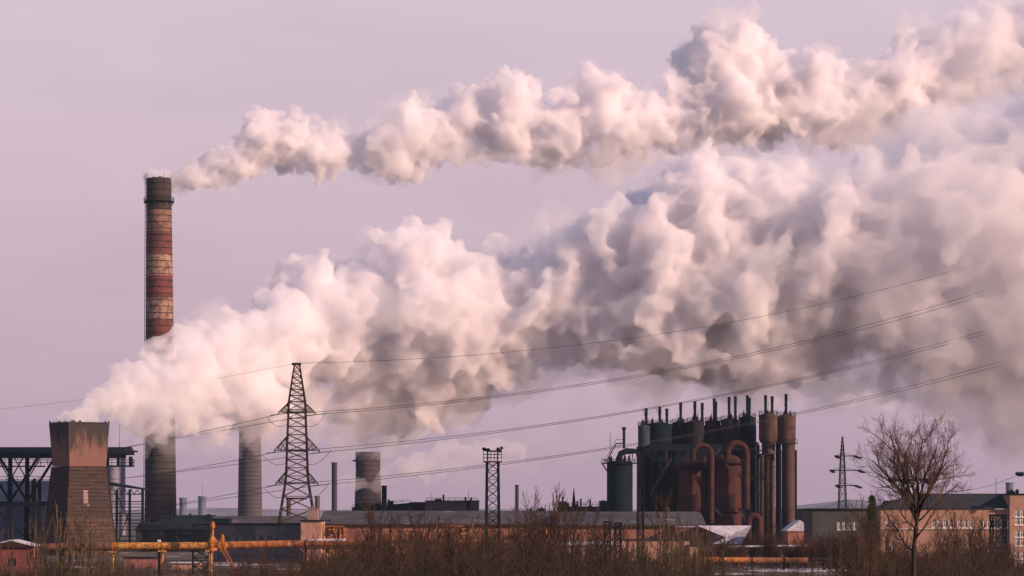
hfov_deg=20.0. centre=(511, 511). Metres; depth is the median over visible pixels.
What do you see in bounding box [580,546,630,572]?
bare shrub
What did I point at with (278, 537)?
window
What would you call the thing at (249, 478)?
chimney
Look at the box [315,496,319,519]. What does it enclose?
chimney
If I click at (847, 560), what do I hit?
bare shrub
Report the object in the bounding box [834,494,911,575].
bare shrub
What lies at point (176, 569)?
bare sapling
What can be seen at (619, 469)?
dark tank
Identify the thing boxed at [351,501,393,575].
bare sapling
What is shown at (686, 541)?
tan annex
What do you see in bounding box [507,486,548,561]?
bare sapling
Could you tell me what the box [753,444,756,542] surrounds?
standpipe
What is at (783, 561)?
orange pipeline
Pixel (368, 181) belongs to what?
sky
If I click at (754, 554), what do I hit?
red brown shrub
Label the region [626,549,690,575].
bare shrub
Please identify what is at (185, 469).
power cable
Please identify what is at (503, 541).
bare shrub
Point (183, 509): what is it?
chimney
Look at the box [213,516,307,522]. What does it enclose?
grey roof hall
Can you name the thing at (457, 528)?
pipe rack
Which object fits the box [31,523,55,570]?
bare sapling
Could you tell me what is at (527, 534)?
pipe rack
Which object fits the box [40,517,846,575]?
ground
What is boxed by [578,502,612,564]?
bare sapling
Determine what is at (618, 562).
bare shrub
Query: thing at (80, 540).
bare sapling
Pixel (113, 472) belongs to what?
chimney
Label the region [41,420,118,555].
cooling tower
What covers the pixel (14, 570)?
bare shrub
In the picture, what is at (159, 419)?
tall chimney
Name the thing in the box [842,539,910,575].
bare shrub
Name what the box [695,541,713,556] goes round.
red brown shrub
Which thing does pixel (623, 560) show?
bare shrub
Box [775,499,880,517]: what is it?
hills
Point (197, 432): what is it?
power cable
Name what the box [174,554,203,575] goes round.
bare shrub
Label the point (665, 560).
bare shrub
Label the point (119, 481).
thin mast
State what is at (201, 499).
power cable
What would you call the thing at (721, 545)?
red brown shrub
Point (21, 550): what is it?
red shed
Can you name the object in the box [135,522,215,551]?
concrete hall
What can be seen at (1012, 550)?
bare sapling
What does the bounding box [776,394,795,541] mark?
hot stove
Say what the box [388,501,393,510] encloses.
vent stump
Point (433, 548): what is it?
bare shrub
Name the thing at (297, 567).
bare shrub
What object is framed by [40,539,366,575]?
gas pipeline
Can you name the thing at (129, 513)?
frame shed
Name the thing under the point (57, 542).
stem clump
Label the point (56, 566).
bare shrub
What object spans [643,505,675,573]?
stem clump
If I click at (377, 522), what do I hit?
bare sapling
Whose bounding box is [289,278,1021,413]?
power cable
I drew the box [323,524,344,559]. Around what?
pipe rack
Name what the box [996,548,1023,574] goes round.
bare shrub
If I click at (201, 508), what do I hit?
chimney
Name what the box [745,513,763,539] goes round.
arched duct
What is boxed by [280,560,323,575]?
bare shrub
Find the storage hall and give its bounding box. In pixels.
[0,476,51,542]
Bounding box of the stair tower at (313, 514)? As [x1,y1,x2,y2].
[307,509,319,519]
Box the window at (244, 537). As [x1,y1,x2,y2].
[242,535,246,540]
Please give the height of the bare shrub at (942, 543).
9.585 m
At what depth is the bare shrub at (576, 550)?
310.40 m
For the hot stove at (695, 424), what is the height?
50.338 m
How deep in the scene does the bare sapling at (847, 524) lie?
339.52 m
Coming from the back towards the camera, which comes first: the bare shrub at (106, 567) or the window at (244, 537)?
the window at (244, 537)
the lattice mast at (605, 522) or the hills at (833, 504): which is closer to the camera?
the lattice mast at (605, 522)
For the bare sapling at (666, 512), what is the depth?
399.40 m
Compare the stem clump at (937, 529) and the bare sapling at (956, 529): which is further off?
the bare sapling at (956, 529)
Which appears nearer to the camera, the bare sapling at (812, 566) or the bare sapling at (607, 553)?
the bare sapling at (607, 553)
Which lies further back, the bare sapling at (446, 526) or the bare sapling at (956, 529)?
the bare sapling at (446, 526)
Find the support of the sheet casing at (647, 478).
on the ground
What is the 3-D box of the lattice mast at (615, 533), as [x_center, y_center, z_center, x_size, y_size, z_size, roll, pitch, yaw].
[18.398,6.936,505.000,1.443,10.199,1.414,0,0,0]
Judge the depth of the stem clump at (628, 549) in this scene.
330.56 m
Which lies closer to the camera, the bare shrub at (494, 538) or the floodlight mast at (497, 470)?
the bare shrub at (494, 538)
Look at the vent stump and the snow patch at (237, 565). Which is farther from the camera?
the vent stump
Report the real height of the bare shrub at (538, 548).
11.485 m
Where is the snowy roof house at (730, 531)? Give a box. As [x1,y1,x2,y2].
[699,526,750,556]
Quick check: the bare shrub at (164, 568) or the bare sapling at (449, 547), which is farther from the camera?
the bare shrub at (164, 568)
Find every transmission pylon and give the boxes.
[274,363,319,522]
[831,437,858,507]
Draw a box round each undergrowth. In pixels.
[0,549,1023,575]
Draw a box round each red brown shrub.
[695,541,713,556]
[708,534,724,556]
[712,533,735,566]
[720,543,737,565]
[725,536,747,567]
[730,545,746,567]
[734,540,750,565]
[741,528,763,563]
[745,532,766,565]
[752,539,772,567]
[755,530,780,567]
[761,529,785,563]
[772,541,783,565]
[780,540,795,567]
[785,540,799,565]
[788,527,816,566]
[792,529,812,567]
[807,538,820,567]
[814,530,839,568]
[817,538,831,568]
[823,530,849,568]
[840,527,858,561]
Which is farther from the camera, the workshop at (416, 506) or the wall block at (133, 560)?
the workshop at (416, 506)
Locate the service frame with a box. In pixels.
[649,425,797,544]
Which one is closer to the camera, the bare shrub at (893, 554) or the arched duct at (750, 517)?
the bare shrub at (893, 554)
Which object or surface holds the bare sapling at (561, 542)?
on the ground
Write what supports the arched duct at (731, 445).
attached to the service frame
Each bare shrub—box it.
[0,559,26,575]
[37,554,71,572]
[100,554,114,575]
[109,553,159,575]
[140,555,181,575]
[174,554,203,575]
[189,555,236,575]
[200,561,234,575]
[217,554,251,575]
[219,557,257,575]
[222,558,270,575]
[252,551,290,575]
[253,548,287,575]
[261,544,307,575]
[264,567,296,575]
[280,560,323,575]
[283,551,327,575]
[288,533,370,575]
[297,528,362,570]
[299,538,357,574]
[309,548,358,575]
[311,521,393,574]
[337,532,377,560]
[362,515,440,575]
[382,515,426,559]
[391,523,497,575]
[395,513,483,575]
[396,517,470,559]
[396,524,515,575]
[396,529,438,558]
[402,535,462,575]
[423,524,492,563]
[441,538,511,575]
[452,524,506,554]
[455,515,521,559]
[469,539,538,575]
[473,527,543,575]
[477,524,538,554]
[478,520,587,575]
[479,534,528,571]
[491,525,575,575]
[504,517,590,574]
[513,518,567,561]
[547,516,639,575]
[574,532,670,575]
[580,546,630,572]
[583,531,635,569]
[591,538,644,575]
[619,542,683,575]
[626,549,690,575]
[629,538,677,572]
[629,560,668,575]
[631,561,673,574]
[671,550,732,575]
[672,556,720,575]
[681,545,703,572]
[681,553,721,574]
[691,550,714,574]
[819,521,890,575]
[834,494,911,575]
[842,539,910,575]
[860,530,924,574]
[876,536,911,556]
[885,537,962,575]
[904,527,967,575]
[904,549,951,574]
[909,545,956,575]
[916,524,973,574]
[916,546,983,575]
[923,528,966,564]
[945,527,1018,570]
[947,527,995,556]
[949,534,1019,568]
[953,539,1000,575]
[954,521,1022,574]
[954,532,1013,575]
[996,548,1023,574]
[999,545,1023,573]
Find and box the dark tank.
[601,427,640,511]
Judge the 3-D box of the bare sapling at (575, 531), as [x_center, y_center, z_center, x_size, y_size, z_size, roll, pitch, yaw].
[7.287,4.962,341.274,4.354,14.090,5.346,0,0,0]
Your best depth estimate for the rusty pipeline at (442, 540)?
599.54 m
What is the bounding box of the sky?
[0,0,1023,509]
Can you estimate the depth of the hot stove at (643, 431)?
1000.37 m
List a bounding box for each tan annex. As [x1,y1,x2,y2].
[612,539,690,561]
[688,545,710,556]
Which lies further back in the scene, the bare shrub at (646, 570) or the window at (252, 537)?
the window at (252, 537)
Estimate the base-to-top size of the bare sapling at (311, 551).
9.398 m
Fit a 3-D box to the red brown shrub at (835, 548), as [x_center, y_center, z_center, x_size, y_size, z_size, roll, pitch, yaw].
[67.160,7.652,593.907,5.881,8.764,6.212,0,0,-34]
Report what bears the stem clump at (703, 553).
on the ground
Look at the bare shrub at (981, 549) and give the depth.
319.27 m
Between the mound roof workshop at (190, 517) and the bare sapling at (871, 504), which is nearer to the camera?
the bare sapling at (871, 504)
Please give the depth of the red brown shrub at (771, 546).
620.33 m
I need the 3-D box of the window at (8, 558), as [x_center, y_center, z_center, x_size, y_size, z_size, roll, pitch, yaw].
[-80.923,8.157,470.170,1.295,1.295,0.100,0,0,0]
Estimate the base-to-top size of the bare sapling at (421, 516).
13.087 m
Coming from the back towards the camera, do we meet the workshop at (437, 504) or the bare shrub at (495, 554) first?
the workshop at (437, 504)
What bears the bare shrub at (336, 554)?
on the ground
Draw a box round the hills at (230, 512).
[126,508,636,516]
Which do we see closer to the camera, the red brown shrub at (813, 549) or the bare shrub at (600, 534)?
the bare shrub at (600, 534)
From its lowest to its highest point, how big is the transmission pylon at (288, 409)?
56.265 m
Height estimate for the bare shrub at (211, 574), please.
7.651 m
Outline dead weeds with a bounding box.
[40,558,845,575]
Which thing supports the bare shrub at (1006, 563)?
on the ground
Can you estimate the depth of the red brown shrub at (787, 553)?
625.15 m
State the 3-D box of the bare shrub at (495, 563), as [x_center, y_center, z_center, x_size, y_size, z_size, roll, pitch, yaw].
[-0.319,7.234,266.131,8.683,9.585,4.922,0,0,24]
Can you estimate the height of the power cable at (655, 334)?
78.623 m
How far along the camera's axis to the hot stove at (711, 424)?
1003.88 m
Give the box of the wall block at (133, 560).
[122,557,157,567]
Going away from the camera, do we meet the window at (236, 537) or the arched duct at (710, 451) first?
the window at (236, 537)
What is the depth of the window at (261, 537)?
694.49 m
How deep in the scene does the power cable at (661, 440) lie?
935.20 m
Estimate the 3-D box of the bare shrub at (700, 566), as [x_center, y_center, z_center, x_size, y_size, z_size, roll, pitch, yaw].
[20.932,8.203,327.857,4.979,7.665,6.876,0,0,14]
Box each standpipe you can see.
[700,456,705,523]
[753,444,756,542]
[759,454,763,543]
[775,442,778,534]
[778,445,781,538]
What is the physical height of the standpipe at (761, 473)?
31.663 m
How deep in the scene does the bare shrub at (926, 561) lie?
310.48 m
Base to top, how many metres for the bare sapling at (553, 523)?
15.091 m
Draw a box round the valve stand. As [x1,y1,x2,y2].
[205,521,237,573]
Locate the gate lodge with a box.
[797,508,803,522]
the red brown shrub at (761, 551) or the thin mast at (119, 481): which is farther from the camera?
the thin mast at (119, 481)
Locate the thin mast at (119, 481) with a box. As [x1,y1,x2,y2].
[119,422,119,541]
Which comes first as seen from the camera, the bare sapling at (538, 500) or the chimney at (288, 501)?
the bare sapling at (538, 500)
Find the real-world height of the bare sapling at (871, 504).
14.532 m
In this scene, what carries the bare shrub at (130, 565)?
on the ground
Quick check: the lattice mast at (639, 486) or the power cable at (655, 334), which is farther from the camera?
the power cable at (655, 334)
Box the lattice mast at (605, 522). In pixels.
[603,521,610,559]
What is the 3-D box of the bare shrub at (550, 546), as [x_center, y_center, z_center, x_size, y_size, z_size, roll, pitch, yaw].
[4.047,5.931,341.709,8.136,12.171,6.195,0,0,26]
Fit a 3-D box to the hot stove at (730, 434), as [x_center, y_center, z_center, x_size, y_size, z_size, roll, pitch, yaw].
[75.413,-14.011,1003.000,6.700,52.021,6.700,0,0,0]
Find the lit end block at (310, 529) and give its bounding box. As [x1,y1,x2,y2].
[299,520,326,560]
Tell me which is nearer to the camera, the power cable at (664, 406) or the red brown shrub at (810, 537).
the red brown shrub at (810, 537)
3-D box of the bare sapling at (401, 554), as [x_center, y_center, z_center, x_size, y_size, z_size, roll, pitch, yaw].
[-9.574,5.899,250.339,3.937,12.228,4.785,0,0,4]
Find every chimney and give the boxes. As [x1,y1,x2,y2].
[108,467,118,537]
[120,458,125,534]
[143,175,176,521]
[179,498,186,514]
[198,496,206,514]
[237,416,262,515]
[286,499,290,515]
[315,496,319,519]
[331,462,336,510]
[381,486,386,510]
[515,485,518,510]
[1005,482,1013,493]
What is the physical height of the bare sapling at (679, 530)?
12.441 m
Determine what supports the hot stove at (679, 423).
on the ground
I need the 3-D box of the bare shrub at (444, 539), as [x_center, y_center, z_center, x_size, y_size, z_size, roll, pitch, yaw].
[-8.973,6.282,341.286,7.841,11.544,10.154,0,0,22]
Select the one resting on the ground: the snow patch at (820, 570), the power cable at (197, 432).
the snow patch at (820, 570)
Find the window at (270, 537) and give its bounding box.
[267,535,272,540]
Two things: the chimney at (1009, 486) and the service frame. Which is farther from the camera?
the chimney at (1009, 486)
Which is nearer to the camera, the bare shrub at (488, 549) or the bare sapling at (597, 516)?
the bare shrub at (488, 549)
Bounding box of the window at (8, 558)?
[8,558,15,565]
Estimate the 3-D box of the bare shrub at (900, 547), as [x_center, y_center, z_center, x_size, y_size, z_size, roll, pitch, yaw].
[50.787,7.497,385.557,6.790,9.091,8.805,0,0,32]
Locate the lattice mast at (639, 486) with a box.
[636,447,643,553]
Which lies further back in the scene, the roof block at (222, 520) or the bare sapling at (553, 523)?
the roof block at (222, 520)
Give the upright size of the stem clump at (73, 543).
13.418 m
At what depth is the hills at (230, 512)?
7390.89 m
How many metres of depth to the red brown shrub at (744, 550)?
636.97 m
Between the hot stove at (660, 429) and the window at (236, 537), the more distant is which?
the hot stove at (660, 429)
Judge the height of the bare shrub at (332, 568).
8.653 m
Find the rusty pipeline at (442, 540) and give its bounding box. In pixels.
[377,539,509,546]
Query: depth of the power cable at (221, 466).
942.20 m
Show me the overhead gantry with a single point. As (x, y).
(36, 453)
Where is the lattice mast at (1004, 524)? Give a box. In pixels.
[989,514,1006,563]
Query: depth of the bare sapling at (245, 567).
339.84 m
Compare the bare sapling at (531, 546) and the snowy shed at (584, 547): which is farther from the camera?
the snowy shed at (584, 547)
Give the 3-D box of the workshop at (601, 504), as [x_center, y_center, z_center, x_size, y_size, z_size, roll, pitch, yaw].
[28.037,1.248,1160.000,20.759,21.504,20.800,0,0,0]
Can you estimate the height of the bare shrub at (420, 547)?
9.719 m
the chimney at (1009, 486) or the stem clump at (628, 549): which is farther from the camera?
the chimney at (1009, 486)
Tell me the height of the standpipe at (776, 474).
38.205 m
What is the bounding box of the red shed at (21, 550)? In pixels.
[0,539,40,575]
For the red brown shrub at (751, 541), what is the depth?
646.60 m
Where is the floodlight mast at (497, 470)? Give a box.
[482,447,502,548]
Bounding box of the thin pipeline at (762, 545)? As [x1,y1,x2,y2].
[729,545,805,563]
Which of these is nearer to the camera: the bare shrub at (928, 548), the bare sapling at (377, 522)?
the bare sapling at (377, 522)
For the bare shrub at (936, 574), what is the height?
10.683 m
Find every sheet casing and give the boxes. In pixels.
[640,449,675,511]
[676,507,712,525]
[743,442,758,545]
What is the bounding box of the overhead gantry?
[0,447,137,542]
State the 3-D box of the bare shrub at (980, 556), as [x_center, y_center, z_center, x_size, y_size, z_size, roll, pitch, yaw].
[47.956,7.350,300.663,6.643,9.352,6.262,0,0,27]
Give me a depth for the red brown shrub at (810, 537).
634.57 m
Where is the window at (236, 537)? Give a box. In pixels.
[234,535,238,540]
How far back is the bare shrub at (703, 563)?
427.79 m
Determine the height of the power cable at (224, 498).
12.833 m
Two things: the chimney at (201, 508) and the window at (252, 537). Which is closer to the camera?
the window at (252, 537)
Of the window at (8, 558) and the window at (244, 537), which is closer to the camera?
the window at (8, 558)
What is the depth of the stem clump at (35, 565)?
299.62 m
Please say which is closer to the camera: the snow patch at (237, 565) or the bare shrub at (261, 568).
the bare shrub at (261, 568)
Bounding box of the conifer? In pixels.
[864,495,881,550]
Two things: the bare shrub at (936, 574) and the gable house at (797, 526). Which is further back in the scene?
the gable house at (797, 526)
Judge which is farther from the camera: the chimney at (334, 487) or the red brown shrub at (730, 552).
the chimney at (334, 487)
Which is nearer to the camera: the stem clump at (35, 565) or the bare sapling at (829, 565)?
the stem clump at (35, 565)
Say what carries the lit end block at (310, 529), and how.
on the ground
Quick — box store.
[171,562,202,569]
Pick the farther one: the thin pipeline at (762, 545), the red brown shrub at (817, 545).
the thin pipeline at (762, 545)
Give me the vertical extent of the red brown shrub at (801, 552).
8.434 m
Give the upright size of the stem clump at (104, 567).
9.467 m
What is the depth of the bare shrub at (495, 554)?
315.24 m
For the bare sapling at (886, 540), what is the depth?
284.71 m
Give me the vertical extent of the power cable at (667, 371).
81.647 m
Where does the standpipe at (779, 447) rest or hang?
on the ground
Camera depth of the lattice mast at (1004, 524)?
419.02 m
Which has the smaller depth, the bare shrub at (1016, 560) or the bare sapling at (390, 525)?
the bare sapling at (390, 525)
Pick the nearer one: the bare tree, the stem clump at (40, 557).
the bare tree
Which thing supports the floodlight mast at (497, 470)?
on the ground
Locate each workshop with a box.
[159,512,215,521]
[214,523,334,561]
[351,499,425,510]
[425,490,479,510]
[557,489,606,511]
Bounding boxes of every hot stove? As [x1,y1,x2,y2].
[638,408,649,448]
[648,406,671,443]
[672,402,686,443]
[687,401,703,443]
[705,398,720,443]
[721,396,739,443]
[739,395,755,441]
[759,395,777,539]
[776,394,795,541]
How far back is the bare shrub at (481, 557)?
260.60 m
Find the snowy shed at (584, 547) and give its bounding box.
[561,542,613,560]
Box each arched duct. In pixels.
[655,447,673,472]
[689,442,714,522]
[724,440,749,507]
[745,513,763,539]
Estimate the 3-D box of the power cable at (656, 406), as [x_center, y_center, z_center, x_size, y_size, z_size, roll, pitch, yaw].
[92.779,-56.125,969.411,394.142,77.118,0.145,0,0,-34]
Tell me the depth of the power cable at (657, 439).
937.65 m
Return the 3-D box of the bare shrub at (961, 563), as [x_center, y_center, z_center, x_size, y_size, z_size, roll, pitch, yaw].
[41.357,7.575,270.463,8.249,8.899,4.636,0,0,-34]
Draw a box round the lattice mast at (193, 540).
[191,523,209,573]
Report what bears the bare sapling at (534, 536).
on the ground
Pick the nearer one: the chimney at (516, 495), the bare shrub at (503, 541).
the bare shrub at (503, 541)
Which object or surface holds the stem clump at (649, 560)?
on the ground
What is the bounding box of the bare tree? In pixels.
[849,409,977,575]
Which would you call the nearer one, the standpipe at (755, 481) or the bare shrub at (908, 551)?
the bare shrub at (908, 551)
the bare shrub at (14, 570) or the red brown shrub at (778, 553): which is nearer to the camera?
the bare shrub at (14, 570)
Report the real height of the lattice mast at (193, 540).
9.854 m
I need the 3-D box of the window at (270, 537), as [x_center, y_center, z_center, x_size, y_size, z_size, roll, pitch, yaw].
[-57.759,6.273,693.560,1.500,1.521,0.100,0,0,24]
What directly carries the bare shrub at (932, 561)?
on the ground
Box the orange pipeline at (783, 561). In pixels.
[677,557,855,569]
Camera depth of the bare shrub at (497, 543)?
334.16 m
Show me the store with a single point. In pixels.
(183, 565)
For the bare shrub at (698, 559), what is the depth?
442.83 m
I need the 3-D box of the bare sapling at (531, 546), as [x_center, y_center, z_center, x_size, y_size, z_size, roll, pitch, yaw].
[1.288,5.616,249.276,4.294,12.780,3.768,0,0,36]
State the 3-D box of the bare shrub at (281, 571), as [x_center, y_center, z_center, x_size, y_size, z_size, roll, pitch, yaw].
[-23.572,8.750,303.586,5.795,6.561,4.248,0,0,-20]
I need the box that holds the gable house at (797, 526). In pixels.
[781,520,803,552]
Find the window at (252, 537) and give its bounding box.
[250,535,255,540]
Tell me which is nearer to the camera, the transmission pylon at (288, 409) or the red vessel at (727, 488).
the transmission pylon at (288, 409)
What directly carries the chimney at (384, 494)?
on the ground
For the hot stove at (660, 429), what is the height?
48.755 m
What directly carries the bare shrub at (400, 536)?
on the ground
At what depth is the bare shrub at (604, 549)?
342.49 m
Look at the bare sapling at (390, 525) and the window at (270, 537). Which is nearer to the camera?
the bare sapling at (390, 525)
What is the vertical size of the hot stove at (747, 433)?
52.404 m
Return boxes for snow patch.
[217,563,267,565]
[741,568,846,571]
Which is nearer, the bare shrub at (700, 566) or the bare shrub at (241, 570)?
the bare shrub at (700, 566)
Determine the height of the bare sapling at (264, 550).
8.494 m
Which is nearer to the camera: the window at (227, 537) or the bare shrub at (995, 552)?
the bare shrub at (995, 552)
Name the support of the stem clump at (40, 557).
on the ground
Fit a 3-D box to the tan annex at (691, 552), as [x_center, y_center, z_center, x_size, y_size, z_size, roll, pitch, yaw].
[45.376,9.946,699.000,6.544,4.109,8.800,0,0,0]
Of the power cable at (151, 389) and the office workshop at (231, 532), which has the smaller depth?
the office workshop at (231, 532)
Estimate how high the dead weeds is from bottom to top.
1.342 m
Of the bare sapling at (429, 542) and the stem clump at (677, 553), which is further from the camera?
the stem clump at (677, 553)
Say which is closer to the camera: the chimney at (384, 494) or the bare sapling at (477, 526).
the bare sapling at (477, 526)
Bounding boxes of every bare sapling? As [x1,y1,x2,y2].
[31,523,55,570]
[72,515,93,574]
[170,561,181,575]
[238,547,255,575]
[253,539,273,573]
[302,534,319,570]
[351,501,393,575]
[358,495,395,564]
[373,511,416,575]
[381,512,423,575]
[405,509,437,558]
[408,515,447,575]
[432,518,476,575]
[437,513,453,544]
[469,512,489,545]
[505,508,548,575]
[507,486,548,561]
[507,504,527,545]
[513,513,548,574]
[534,483,579,573]
[535,493,583,575]
[557,495,591,560]
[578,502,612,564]
[579,510,626,575]
[637,487,674,564]
[667,509,698,570]
[676,547,701,575]
[794,558,802,575]
[805,558,817,575]
[823,556,835,575]
[837,511,873,575]
[843,491,885,572]
[851,513,895,575]
[868,527,898,573]
[888,514,919,559]
[931,513,953,560]
[943,501,975,564]
[960,510,985,554]
[960,525,995,572]
[964,519,1002,575]
[1005,537,1021,562]
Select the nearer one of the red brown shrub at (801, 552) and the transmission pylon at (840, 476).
the red brown shrub at (801, 552)
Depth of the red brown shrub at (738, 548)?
623.74 m
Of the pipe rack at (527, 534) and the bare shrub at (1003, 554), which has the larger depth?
the pipe rack at (527, 534)
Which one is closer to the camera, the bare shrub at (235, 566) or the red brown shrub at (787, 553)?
the bare shrub at (235, 566)
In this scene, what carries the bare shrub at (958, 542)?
on the ground
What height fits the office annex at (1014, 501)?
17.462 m
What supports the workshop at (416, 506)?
on the ground
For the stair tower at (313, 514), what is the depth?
689.00 m
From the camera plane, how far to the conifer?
419.76 m
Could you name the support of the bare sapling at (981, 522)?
on the ground
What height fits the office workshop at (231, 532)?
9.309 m
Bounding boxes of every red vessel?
[673,460,707,515]
[713,455,742,525]
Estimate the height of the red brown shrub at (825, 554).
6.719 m
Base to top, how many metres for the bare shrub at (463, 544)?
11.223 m
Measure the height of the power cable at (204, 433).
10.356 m
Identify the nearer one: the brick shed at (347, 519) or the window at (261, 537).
the window at (261, 537)
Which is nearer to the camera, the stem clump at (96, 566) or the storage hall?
the stem clump at (96, 566)
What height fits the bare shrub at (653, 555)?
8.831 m
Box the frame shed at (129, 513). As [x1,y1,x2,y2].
[108,482,149,541]
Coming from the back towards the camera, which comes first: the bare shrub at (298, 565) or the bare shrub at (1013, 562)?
the bare shrub at (298, 565)
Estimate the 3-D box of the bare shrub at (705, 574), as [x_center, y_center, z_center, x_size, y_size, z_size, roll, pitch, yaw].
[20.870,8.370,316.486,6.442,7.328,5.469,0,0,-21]
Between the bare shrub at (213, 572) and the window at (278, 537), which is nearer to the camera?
the bare shrub at (213, 572)
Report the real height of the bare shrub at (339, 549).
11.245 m
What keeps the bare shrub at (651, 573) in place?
on the ground
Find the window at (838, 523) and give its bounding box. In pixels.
[837,522,840,529]
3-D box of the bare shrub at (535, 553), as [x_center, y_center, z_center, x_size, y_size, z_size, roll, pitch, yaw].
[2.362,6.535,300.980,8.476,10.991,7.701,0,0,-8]
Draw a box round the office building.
[871,494,1008,562]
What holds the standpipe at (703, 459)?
on the ground
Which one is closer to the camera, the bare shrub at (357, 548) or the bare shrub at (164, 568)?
the bare shrub at (164, 568)
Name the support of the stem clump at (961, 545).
on the ground
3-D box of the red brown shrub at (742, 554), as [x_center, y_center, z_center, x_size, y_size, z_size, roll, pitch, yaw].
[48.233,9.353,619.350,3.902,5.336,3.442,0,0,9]
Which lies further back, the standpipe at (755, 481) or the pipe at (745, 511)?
the pipe at (745, 511)
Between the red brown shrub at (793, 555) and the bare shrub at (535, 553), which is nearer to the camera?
the bare shrub at (535, 553)
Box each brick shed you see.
[320,503,558,557]
[557,512,705,541]
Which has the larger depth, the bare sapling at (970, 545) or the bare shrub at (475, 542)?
the bare shrub at (475, 542)
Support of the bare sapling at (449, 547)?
on the ground
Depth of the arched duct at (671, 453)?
990.23 m
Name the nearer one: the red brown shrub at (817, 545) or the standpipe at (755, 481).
the red brown shrub at (817, 545)
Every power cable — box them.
[6,364,290,408]
[38,416,302,463]
[39,414,278,461]
[45,454,264,484]
[118,486,270,512]
[131,452,318,477]
[136,486,307,510]
[274,319,1022,452]
[281,355,1021,484]
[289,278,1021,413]
[317,282,1023,414]
[320,249,1021,362]
[323,359,1021,484]
[327,323,1021,451]
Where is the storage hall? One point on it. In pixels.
(18, 517)
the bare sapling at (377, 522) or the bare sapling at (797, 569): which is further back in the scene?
the bare sapling at (797, 569)
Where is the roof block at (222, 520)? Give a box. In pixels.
[208,518,232,522]
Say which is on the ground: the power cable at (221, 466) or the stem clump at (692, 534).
the stem clump at (692, 534)
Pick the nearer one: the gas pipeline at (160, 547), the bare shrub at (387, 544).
the bare shrub at (387, 544)
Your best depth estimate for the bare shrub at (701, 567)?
321.60 m
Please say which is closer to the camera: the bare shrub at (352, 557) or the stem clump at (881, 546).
the stem clump at (881, 546)
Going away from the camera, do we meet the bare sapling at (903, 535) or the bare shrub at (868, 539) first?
the bare shrub at (868, 539)
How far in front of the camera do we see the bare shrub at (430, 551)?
319.11 m
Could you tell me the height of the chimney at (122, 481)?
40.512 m
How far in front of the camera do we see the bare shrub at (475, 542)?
332.27 m
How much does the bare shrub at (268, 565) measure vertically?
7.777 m
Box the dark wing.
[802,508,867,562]
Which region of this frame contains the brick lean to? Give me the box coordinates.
[674,526,713,544]
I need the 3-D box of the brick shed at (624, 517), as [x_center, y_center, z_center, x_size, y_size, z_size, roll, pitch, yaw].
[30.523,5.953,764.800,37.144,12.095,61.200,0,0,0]
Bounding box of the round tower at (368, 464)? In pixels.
[353,452,381,506]
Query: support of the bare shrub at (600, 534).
on the ground
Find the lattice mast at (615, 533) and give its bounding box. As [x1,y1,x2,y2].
[614,523,621,561]
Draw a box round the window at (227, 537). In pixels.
[225,535,229,540]
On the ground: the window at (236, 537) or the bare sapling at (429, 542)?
the bare sapling at (429, 542)
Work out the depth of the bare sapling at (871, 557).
250.54 m
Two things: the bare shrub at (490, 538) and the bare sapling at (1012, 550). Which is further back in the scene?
the bare sapling at (1012, 550)
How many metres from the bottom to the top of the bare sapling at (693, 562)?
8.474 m
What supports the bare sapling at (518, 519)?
on the ground
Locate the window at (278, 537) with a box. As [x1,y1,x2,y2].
[276,535,280,540]
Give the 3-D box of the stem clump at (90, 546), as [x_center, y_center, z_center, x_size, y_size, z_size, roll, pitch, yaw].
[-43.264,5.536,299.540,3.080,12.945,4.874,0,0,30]
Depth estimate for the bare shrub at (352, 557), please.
296.61 m
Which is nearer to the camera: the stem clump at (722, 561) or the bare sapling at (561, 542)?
the bare sapling at (561, 542)
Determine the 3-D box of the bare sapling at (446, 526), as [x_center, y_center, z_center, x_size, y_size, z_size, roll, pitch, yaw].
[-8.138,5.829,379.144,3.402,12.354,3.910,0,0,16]
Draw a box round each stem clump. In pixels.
[0,514,48,575]
[11,503,62,575]
[34,491,85,575]
[54,500,97,575]
[72,514,120,575]
[75,503,113,575]
[101,539,131,575]
[609,522,638,569]
[622,510,687,575]
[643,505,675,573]
[667,512,700,573]
[675,515,714,572]
[690,526,717,575]
[710,535,732,575]
[827,529,863,575]
[860,523,912,575]
[881,526,909,565]
[934,513,989,574]
[947,529,983,575]
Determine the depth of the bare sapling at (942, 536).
358.97 m
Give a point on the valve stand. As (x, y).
(213, 543)
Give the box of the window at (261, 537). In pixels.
[259,535,263,540]
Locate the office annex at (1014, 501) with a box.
[1001,489,1023,564]
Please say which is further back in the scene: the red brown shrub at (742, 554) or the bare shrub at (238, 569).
the red brown shrub at (742, 554)
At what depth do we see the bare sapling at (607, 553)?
264.51 m
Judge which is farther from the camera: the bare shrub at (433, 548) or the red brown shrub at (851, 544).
the red brown shrub at (851, 544)
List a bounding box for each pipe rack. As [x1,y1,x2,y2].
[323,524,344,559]
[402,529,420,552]
[434,524,473,545]
[511,529,550,543]
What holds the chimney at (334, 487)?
on the ground
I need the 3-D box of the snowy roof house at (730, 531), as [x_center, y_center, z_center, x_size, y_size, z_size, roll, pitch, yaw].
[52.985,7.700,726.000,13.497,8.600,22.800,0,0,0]
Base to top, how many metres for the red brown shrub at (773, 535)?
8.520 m

